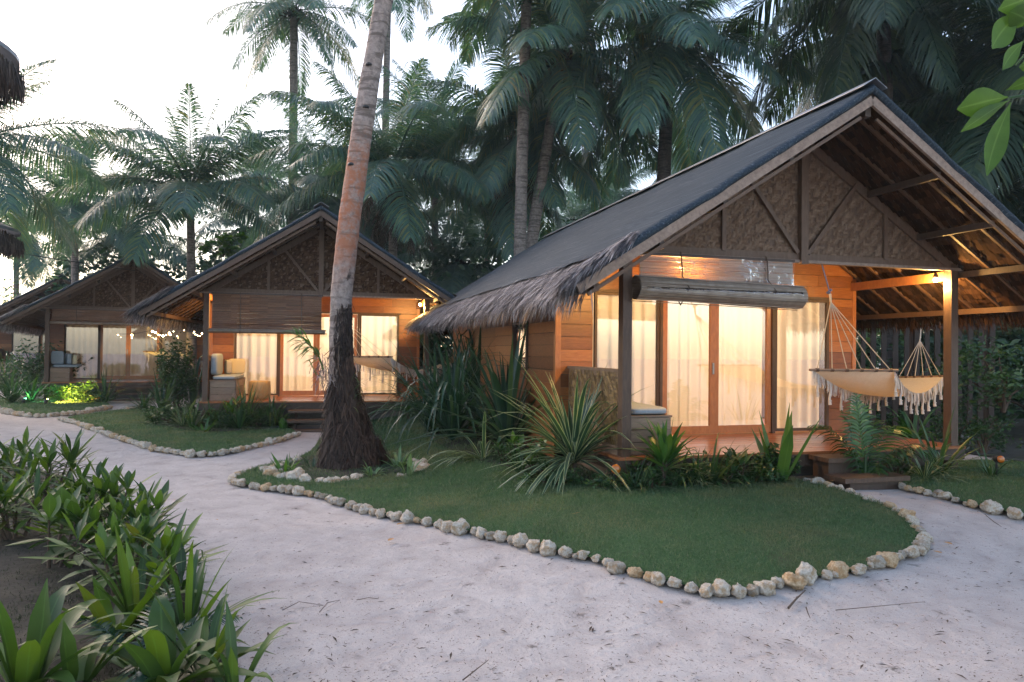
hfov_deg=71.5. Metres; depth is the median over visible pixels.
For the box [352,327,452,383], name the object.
hammock
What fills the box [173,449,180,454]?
border stone
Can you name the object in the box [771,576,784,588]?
border stone
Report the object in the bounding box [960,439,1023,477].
spider plant
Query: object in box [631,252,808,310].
roller blind
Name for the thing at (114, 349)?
curtain
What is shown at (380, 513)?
border stone
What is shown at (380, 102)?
coconut palm
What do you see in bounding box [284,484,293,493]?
border stone
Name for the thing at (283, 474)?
border stone
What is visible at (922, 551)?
border stone
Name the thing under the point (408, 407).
broad leaf plant
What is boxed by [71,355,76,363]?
pillow
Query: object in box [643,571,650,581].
border stone
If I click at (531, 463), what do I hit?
bedding plant
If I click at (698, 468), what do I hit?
blade plant
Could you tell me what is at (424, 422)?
pandan
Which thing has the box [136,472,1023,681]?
sand debris
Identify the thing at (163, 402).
herb
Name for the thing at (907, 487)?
border stone
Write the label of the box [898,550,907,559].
border stone
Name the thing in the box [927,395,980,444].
shrub
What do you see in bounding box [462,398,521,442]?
shrub
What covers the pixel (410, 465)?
lily plant
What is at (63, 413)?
border stone
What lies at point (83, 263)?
overhead cable
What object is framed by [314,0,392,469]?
leaning palm
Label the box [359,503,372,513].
border stone
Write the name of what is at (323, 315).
sliding door
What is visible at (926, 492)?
border stone
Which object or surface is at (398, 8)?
coconut palm
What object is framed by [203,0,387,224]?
coconut palm
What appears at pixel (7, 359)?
blade plant
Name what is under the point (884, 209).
cabin
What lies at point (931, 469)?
spider plant
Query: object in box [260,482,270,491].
border stone
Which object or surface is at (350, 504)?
border stone
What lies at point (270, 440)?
border stone
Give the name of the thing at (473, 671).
twig
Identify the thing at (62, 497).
garden shrub
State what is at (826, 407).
fixed window
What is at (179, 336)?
curtain
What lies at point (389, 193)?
coconut palm
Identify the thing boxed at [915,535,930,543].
border stone
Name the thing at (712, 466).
blade plant
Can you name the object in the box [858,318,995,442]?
slat fence
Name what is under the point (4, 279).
distant trees
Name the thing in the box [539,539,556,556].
border stone
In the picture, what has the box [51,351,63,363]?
back cushion
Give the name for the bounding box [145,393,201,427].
blade plant
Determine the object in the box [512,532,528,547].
border stone
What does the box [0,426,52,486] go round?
garden shrub
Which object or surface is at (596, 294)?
fixed window
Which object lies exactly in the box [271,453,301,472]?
lily plant
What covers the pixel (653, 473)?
bedding plant
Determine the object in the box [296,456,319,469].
lily plant
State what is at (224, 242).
vine
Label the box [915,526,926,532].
border stone
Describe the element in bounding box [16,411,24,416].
border stone
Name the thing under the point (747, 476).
herb
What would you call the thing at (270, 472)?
border stone
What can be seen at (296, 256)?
cabin
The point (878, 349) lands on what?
undergrowth
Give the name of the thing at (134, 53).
sky
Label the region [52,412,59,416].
border stone
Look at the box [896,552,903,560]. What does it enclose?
border stone
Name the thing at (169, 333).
string lights
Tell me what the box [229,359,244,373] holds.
pillow
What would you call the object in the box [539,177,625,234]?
coconut palm
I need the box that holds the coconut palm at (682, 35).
[515,0,816,190]
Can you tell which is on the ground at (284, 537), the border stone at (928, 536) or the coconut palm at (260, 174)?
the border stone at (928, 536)
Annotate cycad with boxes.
[51,584,242,681]
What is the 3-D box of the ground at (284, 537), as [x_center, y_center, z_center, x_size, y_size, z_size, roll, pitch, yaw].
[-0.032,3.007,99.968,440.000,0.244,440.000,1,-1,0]
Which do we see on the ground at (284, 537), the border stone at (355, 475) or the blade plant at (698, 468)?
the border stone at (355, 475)
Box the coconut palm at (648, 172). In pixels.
[631,89,744,184]
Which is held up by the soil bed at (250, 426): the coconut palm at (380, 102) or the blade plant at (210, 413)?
the blade plant at (210, 413)
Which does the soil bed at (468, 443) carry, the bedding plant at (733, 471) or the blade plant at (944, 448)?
the bedding plant at (733, 471)
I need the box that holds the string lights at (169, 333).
[131,329,202,336]
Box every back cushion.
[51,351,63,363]
[211,353,222,374]
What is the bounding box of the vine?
[198,231,248,257]
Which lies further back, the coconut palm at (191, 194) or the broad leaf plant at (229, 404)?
the coconut palm at (191, 194)
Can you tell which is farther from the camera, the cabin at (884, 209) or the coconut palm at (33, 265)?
the coconut palm at (33, 265)
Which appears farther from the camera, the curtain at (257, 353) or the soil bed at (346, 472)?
the curtain at (257, 353)
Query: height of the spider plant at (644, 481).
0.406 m
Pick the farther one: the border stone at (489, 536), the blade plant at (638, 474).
the blade plant at (638, 474)
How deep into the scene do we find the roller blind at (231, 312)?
15.40 m
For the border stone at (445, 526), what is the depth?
6.49 m
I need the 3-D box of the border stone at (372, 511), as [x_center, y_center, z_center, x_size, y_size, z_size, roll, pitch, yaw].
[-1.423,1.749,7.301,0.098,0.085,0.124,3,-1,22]
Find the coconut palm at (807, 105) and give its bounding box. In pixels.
[759,0,974,367]
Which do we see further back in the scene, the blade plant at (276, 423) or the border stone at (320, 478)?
the blade plant at (276, 423)
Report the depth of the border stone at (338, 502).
7.71 m
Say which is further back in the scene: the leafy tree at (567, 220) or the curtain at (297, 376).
the leafy tree at (567, 220)
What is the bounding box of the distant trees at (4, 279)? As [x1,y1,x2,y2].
[0,265,923,365]
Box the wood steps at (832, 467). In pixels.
[809,453,909,489]
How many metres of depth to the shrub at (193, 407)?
16.79 m
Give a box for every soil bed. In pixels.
[0,465,225,681]
[162,410,299,430]
[281,455,406,478]
[426,424,795,484]
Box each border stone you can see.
[3,408,11,414]
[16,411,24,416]
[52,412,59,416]
[60,411,67,415]
[67,410,74,415]
[85,407,93,412]
[85,423,94,429]
[94,426,103,432]
[109,432,118,438]
[141,441,151,448]
[148,444,156,451]
[163,447,170,453]
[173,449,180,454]
[184,449,195,457]
[196,450,206,456]
[217,448,225,455]
[234,478,245,486]
[248,482,257,488]
[254,483,260,489]
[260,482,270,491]
[262,469,275,475]
[265,437,274,444]
[269,466,282,471]
[269,485,276,490]
[276,436,282,442]
[277,472,287,477]
[277,484,285,492]
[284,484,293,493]
[286,467,304,479]
[292,485,304,495]
[299,473,311,481]
[307,491,313,496]
[314,492,320,498]
[315,477,323,481]
[319,493,327,498]
[323,476,334,482]
[329,497,338,504]
[333,497,345,506]
[341,475,348,480]
[346,500,357,509]
[350,473,359,479]
[352,503,361,511]
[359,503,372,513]
[369,507,376,515]
[375,508,385,518]
[389,511,402,520]
[400,509,414,523]
[413,517,420,522]
[414,461,427,469]
[422,516,432,526]
[433,519,441,527]
[440,520,452,532]
[451,517,469,535]
[470,527,476,535]
[476,526,487,538]
[484,531,494,540]
[493,530,506,542]
[507,535,513,543]
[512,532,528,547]
[526,539,539,552]
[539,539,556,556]
[558,545,572,557]
[577,550,589,560]
[591,554,600,561]
[602,558,613,567]
[606,561,626,574]
[627,567,643,577]
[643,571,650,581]
[651,571,665,585]
[666,576,682,587]
[684,581,698,593]
[698,583,713,597]
[712,578,731,597]
[730,582,747,598]
[746,584,758,596]
[753,580,775,595]
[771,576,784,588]
[782,572,806,590]
[795,561,817,585]
[810,477,824,483]
[820,569,832,579]
[827,561,849,578]
[832,571,838,577]
[845,488,855,491]
[850,564,865,574]
[862,495,872,499]
[866,555,886,568]
[867,562,873,569]
[876,551,898,568]
[884,501,896,507]
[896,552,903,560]
[898,482,905,489]
[898,508,915,516]
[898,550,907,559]
[903,485,911,490]
[903,545,919,558]
[905,515,919,524]
[911,539,930,551]
[912,486,924,493]
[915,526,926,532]
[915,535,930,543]
[916,531,933,541]
[916,545,926,555]
[922,489,931,495]
[931,489,943,497]
[937,491,952,499]
[951,496,959,501]
[967,499,977,508]
[981,499,1003,514]
[1006,506,1023,519]
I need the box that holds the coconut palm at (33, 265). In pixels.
[0,178,83,298]
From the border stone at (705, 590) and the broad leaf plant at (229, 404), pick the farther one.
the broad leaf plant at (229, 404)
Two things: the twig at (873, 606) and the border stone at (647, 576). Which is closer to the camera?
the twig at (873, 606)
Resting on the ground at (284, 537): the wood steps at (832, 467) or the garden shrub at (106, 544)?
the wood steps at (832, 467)
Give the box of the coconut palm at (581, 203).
[401,133,585,269]
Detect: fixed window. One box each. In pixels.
[12,331,39,370]
[65,324,98,378]
[234,333,278,394]
[359,314,398,394]
[593,292,659,405]
[775,299,828,430]
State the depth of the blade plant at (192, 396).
19.56 m
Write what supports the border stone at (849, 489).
on the ground at (284, 537)
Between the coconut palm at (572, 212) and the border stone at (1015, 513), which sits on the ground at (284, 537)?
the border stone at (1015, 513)
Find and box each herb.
[138,399,179,414]
[143,404,186,423]
[202,408,235,427]
[246,404,287,425]
[518,468,583,485]
[571,473,601,483]
[580,469,647,489]
[653,466,707,486]
[720,470,775,483]
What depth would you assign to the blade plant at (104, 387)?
21.44 m
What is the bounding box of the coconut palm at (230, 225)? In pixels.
[144,172,286,270]
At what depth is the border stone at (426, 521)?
6.74 m
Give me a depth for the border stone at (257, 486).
8.55 m
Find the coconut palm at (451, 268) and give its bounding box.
[386,195,510,336]
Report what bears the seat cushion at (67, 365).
on the cabin at (107, 288)
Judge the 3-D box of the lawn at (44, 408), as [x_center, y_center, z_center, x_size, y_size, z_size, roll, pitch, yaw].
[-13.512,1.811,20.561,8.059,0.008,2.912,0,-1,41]
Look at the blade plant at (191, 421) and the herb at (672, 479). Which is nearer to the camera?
the herb at (672, 479)
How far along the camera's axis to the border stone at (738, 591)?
4.82 m
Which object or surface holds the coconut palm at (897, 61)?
on the forest floor
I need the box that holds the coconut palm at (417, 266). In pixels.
[369,185,483,272]
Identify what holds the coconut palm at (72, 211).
on the ground at (284, 537)
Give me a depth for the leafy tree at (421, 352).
19.16 m
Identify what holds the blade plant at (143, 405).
on the ground at (284, 537)
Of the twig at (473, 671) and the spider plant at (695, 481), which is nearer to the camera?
the twig at (473, 671)
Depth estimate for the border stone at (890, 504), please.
6.88 m
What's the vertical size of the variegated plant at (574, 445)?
1.833 m
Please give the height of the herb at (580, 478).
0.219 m
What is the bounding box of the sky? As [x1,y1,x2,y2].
[0,0,1023,348]
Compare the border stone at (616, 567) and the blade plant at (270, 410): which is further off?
the blade plant at (270, 410)
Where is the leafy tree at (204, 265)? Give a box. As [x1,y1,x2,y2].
[169,211,254,282]
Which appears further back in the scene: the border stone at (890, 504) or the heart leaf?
the heart leaf
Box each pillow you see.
[65,353,70,363]
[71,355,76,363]
[224,360,231,373]
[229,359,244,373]
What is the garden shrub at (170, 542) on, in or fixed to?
on the soil bed at (16, 588)
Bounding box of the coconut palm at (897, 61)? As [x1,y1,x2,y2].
[757,0,1023,416]
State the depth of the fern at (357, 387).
10.02 m
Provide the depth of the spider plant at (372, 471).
9.33 m
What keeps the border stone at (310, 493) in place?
on the ground at (284, 537)
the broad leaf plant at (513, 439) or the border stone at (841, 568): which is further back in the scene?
the broad leaf plant at (513, 439)
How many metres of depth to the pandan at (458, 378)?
11.45 m
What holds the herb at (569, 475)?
on the lawn at (710, 540)
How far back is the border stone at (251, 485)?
8.61 m
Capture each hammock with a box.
[143,326,201,368]
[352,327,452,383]
[809,264,942,414]
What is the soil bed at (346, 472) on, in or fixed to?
on the lawn at (710, 540)
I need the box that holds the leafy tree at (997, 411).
[878,317,1023,428]
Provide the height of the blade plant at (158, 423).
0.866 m
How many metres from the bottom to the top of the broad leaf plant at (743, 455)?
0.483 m
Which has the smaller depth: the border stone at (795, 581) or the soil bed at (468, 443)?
the border stone at (795, 581)
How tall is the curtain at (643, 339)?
1.954 m
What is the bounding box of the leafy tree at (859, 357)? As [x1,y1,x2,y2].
[856,329,902,368]
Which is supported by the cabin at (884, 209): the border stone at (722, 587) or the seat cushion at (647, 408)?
the seat cushion at (647, 408)
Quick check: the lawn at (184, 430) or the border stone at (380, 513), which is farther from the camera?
the lawn at (184, 430)
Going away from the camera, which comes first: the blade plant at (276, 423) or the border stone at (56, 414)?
the blade plant at (276, 423)
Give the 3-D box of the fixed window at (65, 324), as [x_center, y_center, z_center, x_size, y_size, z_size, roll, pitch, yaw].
[-14.804,0.298,24.489,1.007,2.020,0.052,1,-1,-28]
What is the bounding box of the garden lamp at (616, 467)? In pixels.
[611,464,620,481]
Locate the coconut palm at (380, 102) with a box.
[332,47,509,282]
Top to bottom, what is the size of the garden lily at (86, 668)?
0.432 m
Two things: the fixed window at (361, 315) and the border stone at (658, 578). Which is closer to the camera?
the border stone at (658, 578)
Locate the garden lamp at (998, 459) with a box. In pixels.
[992,455,1004,475]
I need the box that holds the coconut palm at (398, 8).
[350,0,434,247]
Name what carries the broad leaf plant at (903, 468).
on the ground at (284, 537)
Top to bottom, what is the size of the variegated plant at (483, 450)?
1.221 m
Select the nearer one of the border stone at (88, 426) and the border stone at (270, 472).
the border stone at (270, 472)
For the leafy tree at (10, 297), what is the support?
on the forest floor
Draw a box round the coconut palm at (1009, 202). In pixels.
[944,122,1023,410]
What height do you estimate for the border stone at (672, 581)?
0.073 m
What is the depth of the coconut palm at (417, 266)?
33.31 m
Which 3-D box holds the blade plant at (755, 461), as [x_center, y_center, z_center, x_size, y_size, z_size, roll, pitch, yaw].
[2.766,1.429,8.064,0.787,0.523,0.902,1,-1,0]
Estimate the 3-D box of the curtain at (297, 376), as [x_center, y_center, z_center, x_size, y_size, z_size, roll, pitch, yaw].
[-5.234,0.324,17.470,0.829,2.001,0.077,1,-1,-14]
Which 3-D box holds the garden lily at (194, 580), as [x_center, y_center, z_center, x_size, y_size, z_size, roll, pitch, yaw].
[-1.835,1.404,3.947,1.000,0.712,1.068,0,-1,24]
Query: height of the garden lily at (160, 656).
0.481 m
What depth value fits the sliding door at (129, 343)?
25.20 m
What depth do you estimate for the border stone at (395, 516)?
7.04 m
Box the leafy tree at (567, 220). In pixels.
[495,197,605,362]
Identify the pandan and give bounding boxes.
[363,328,508,453]
[366,327,492,447]
[389,321,570,459]
[411,311,484,403]
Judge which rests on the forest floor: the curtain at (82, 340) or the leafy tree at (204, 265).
the leafy tree at (204, 265)
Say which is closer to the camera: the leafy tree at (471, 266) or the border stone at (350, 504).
the border stone at (350, 504)
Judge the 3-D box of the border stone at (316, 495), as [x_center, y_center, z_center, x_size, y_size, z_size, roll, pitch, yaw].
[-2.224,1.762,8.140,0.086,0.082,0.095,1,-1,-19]
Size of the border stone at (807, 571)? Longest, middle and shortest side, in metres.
0.194 x 0.172 x 0.155 m
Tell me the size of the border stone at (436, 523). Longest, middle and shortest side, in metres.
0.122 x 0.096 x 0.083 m
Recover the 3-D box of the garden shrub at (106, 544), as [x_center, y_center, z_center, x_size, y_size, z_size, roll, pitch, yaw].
[-2.622,1.442,4.777,0.883,0.650,1.026,0,-1,36]
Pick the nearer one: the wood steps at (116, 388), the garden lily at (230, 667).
the garden lily at (230, 667)
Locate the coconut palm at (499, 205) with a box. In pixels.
[395,17,624,263]
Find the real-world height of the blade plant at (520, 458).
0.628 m
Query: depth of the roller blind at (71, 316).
22.99 m
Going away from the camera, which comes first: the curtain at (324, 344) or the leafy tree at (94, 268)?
the curtain at (324, 344)
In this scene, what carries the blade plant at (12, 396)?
on the lawn at (44, 408)
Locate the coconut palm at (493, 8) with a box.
[448,0,597,256]
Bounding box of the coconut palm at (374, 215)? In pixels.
[242,144,447,255]
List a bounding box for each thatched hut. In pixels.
[0,40,27,113]
[0,222,25,261]
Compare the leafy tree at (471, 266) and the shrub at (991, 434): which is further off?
the leafy tree at (471, 266)
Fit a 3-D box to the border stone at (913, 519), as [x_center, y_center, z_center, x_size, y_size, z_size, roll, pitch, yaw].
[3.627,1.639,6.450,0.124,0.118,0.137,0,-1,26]
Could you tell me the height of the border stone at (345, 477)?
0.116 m
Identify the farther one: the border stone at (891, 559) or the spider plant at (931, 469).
the spider plant at (931, 469)
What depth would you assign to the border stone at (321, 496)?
8.05 m
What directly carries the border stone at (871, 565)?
on the ground at (284, 537)
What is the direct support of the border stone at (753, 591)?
on the ground at (284, 537)
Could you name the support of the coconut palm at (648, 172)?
on the forest floor
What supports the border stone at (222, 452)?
on the ground at (284, 537)
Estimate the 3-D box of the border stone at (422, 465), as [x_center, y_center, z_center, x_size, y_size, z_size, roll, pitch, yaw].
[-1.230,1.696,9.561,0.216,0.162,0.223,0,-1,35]
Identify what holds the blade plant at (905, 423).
on the forest floor
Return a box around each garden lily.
[0,578,110,681]
[18,573,183,645]
[49,620,157,681]
[71,522,218,624]
[73,539,286,664]
[76,594,275,681]
[122,581,282,681]
[183,600,291,681]
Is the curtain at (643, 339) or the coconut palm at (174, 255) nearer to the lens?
the curtain at (643, 339)
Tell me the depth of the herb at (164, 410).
15.38 m
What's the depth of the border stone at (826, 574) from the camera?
5.18 m
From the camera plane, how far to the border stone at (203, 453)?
11.09 m
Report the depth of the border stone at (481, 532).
6.20 m
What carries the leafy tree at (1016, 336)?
on the forest floor
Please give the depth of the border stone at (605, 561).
5.32 m
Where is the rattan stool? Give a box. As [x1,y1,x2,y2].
[248,380,270,398]
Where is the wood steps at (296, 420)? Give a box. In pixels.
[287,409,325,432]
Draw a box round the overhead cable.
[29,254,134,270]
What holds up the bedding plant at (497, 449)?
on the soil bed at (468, 443)
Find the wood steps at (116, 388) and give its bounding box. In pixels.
[109,386,164,400]
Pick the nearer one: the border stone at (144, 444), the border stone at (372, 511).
the border stone at (372, 511)
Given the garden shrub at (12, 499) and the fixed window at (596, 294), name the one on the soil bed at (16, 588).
the garden shrub at (12, 499)
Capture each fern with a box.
[281,326,340,403]
[352,369,365,409]
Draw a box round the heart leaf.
[279,417,287,427]
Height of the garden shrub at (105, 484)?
0.732 m
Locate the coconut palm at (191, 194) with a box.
[31,82,309,398]
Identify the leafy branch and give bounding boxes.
[957,0,1023,175]
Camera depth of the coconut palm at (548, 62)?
20.32 m
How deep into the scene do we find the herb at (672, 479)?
7.66 m
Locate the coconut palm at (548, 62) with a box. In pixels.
[423,0,702,248]
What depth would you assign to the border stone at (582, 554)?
5.50 m
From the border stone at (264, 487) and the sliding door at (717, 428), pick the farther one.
the sliding door at (717, 428)
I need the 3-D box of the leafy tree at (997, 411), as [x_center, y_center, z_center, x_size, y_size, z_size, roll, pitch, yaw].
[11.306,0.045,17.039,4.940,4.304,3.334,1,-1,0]
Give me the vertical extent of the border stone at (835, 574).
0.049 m
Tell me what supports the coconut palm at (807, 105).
on the forest floor
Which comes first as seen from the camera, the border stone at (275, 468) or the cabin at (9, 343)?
the border stone at (275, 468)
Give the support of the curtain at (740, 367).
hanging from the cabin at (884, 209)
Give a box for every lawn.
[1,398,108,415]
[68,408,291,451]
[238,415,917,590]
[899,460,1023,512]
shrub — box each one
[0,337,92,396]
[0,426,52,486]
[0,428,100,509]
[0,464,69,540]
[6,484,109,567]
[19,506,208,596]
[32,465,160,544]
[38,380,99,400]
[40,456,124,515]
[51,477,190,565]
[66,387,113,402]
[98,509,226,611]
[169,403,201,416]
[412,396,487,432]
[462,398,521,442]
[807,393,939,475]
[866,405,942,434]
[913,331,1023,412]
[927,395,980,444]
[928,410,1023,453]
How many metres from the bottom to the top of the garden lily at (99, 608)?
0.526 m
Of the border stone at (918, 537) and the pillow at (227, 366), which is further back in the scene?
the pillow at (227, 366)
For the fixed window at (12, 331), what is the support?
in the cabin at (9, 343)
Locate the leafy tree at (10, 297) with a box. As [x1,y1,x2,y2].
[0,278,30,356]
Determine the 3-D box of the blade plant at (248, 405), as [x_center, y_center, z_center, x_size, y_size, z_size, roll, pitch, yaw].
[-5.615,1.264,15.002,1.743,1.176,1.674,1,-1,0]
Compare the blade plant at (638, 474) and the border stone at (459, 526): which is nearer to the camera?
the border stone at (459, 526)
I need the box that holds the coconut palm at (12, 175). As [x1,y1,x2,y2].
[0,59,138,263]
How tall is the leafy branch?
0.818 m
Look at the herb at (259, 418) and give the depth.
15.04 m
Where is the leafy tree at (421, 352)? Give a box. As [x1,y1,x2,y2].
[396,313,452,389]
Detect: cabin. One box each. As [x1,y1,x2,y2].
[0,252,202,398]
[0,273,70,383]
[119,202,456,424]
[402,78,1023,478]
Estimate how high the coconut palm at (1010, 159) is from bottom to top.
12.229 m
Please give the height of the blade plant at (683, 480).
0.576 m
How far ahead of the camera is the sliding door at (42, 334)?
31.88 m
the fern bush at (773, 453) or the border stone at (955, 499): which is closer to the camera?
the border stone at (955, 499)
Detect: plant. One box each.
[0,345,28,391]
[0,368,53,401]
[1,371,58,402]
[2,347,42,386]
[66,369,130,401]
[117,368,193,408]
[117,397,187,425]
[119,387,160,409]
[143,349,202,405]
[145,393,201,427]
[156,392,215,428]
[180,397,238,428]
[188,416,218,432]
[204,400,269,430]
[207,378,286,425]
[211,409,248,429]
[222,395,249,425]
[246,396,301,427]
[249,391,302,425]
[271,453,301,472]
[277,462,302,471]
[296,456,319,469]
[361,459,388,478]
[381,444,413,466]
[391,454,422,474]
[398,404,414,418]
[424,411,530,469]
[479,360,660,497]
[485,435,517,461]
[490,438,547,471]
[499,430,550,461]
[518,454,559,475]
[604,449,678,494]
[621,461,675,490]
[625,460,670,489]
[629,417,711,485]
[653,447,721,491]
[667,467,722,488]
[669,431,751,488]
[678,448,728,488]
[700,457,741,485]
[718,447,765,487]
[732,448,792,485]
[872,406,958,441]
[880,452,919,473]
[888,441,971,483]
[903,404,1001,473]
[959,434,972,449]
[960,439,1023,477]
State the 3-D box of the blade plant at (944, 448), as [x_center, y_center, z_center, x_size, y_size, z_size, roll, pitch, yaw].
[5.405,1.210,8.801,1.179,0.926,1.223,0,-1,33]
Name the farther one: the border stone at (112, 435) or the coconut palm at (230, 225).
the coconut palm at (230, 225)
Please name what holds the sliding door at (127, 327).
in the cabin at (107, 288)
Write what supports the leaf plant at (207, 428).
on the soil bed at (250, 426)
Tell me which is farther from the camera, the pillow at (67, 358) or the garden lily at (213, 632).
the pillow at (67, 358)
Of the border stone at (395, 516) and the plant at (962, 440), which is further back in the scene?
the plant at (962, 440)
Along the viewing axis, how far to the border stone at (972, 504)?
7.09 m
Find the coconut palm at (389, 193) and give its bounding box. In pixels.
[240,57,515,323]
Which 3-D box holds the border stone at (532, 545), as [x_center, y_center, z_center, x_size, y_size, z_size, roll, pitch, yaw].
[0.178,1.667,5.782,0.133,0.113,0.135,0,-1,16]
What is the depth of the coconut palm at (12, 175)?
17.90 m
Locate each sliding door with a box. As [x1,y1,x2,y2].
[40,334,42,358]
[100,325,128,378]
[128,326,159,378]
[280,324,316,394]
[316,314,356,394]
[663,301,714,434]
[714,304,770,432]
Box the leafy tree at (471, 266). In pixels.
[401,214,502,354]
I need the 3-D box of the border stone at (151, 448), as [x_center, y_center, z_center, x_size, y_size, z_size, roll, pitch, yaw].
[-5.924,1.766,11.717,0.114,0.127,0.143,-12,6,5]
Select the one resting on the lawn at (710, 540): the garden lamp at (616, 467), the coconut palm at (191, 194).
the garden lamp at (616, 467)
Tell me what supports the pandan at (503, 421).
on the soil bed at (468, 443)
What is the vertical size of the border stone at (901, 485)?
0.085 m
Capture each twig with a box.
[462,659,488,680]
[787,590,805,608]
[836,602,918,610]
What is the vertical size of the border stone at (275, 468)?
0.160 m
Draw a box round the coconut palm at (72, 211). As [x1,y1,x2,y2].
[0,128,162,283]
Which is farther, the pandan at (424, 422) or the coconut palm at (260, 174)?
the coconut palm at (260, 174)
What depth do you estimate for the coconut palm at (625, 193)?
41.50 m
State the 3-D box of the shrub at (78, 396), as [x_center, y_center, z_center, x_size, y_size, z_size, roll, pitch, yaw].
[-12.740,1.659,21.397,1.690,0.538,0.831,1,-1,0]
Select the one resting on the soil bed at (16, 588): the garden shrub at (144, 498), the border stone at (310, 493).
the garden shrub at (144, 498)
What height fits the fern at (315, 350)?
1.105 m
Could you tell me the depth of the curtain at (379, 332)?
17.93 m
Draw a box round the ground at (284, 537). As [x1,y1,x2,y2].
[0,361,1023,681]
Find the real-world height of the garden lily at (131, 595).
0.743 m
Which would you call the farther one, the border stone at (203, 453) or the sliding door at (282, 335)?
the sliding door at (282, 335)
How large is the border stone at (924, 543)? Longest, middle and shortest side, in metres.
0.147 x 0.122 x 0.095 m
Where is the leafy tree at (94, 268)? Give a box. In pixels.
[38,215,186,345]
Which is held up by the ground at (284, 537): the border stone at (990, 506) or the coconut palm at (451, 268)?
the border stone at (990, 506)
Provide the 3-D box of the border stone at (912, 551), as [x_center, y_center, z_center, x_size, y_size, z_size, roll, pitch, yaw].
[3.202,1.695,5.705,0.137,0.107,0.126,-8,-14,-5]
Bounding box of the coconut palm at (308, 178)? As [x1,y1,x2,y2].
[207,106,428,263]
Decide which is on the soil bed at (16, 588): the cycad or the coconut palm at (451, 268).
the cycad
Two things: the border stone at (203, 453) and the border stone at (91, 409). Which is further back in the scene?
the border stone at (91, 409)
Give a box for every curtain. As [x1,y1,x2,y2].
[66,321,97,377]
[102,325,125,375]
[130,325,156,375]
[162,327,186,374]
[237,313,276,393]
[283,316,313,390]
[319,317,353,390]
[359,316,396,392]
[593,293,655,404]
[667,301,708,425]
[718,304,761,424]
[777,302,818,427]
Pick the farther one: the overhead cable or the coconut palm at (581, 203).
the coconut palm at (581, 203)
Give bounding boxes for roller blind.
[48,308,144,325]
[206,292,326,334]
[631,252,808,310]
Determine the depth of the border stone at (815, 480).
8.01 m
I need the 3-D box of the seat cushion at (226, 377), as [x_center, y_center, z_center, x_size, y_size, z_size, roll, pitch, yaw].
[-6.395,0.803,16.070,0.512,0.092,1.556,1,-1,-14]
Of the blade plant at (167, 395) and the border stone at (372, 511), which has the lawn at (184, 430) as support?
the blade plant at (167, 395)
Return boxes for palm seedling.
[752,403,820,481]
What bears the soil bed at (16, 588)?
on the ground at (284, 537)
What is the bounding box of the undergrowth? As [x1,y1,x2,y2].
[856,328,1023,415]
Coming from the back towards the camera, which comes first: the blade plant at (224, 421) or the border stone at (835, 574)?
the blade plant at (224, 421)
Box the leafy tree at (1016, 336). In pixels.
[941,317,1023,428]
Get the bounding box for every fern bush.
[154,331,201,408]
[749,442,801,482]
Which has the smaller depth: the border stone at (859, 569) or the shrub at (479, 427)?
the border stone at (859, 569)
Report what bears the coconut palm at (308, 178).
on the forest floor
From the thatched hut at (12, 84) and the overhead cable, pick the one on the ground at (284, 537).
the thatched hut at (12, 84)
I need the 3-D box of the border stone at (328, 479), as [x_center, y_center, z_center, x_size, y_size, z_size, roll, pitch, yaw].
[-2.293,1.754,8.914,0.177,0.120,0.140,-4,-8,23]
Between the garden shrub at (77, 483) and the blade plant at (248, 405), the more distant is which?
the blade plant at (248, 405)
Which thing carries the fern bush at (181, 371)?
on the ground at (284, 537)
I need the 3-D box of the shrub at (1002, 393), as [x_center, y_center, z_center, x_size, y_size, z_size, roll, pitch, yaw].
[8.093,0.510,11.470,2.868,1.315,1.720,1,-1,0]
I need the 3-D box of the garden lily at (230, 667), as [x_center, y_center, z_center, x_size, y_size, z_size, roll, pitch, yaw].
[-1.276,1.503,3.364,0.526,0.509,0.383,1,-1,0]
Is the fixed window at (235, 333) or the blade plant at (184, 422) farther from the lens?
the fixed window at (235, 333)
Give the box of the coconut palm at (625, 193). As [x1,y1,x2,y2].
[553,149,674,217]
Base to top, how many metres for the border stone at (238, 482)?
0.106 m
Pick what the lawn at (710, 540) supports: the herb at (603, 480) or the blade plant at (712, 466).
the herb at (603, 480)
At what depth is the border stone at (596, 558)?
5.42 m
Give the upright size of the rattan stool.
0.410 m
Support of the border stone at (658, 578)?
on the ground at (284, 537)
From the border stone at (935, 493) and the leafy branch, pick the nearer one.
the leafy branch
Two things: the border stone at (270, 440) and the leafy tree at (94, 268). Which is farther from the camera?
the leafy tree at (94, 268)
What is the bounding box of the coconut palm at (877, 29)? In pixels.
[704,0,982,413]
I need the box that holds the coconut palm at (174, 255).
[34,166,215,282]
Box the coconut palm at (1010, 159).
[872,0,1023,223]
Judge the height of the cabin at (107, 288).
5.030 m
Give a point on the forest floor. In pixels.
(1014, 433)
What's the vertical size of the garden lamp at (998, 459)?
0.353 m
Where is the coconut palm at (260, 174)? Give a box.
[209,122,305,219]
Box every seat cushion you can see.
[53,364,82,366]
[213,374,243,379]
[631,402,665,414]
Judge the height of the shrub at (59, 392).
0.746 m
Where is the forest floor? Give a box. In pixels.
[856,402,1023,460]
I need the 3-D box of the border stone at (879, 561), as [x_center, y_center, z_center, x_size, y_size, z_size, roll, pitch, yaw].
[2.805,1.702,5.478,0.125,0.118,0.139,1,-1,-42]

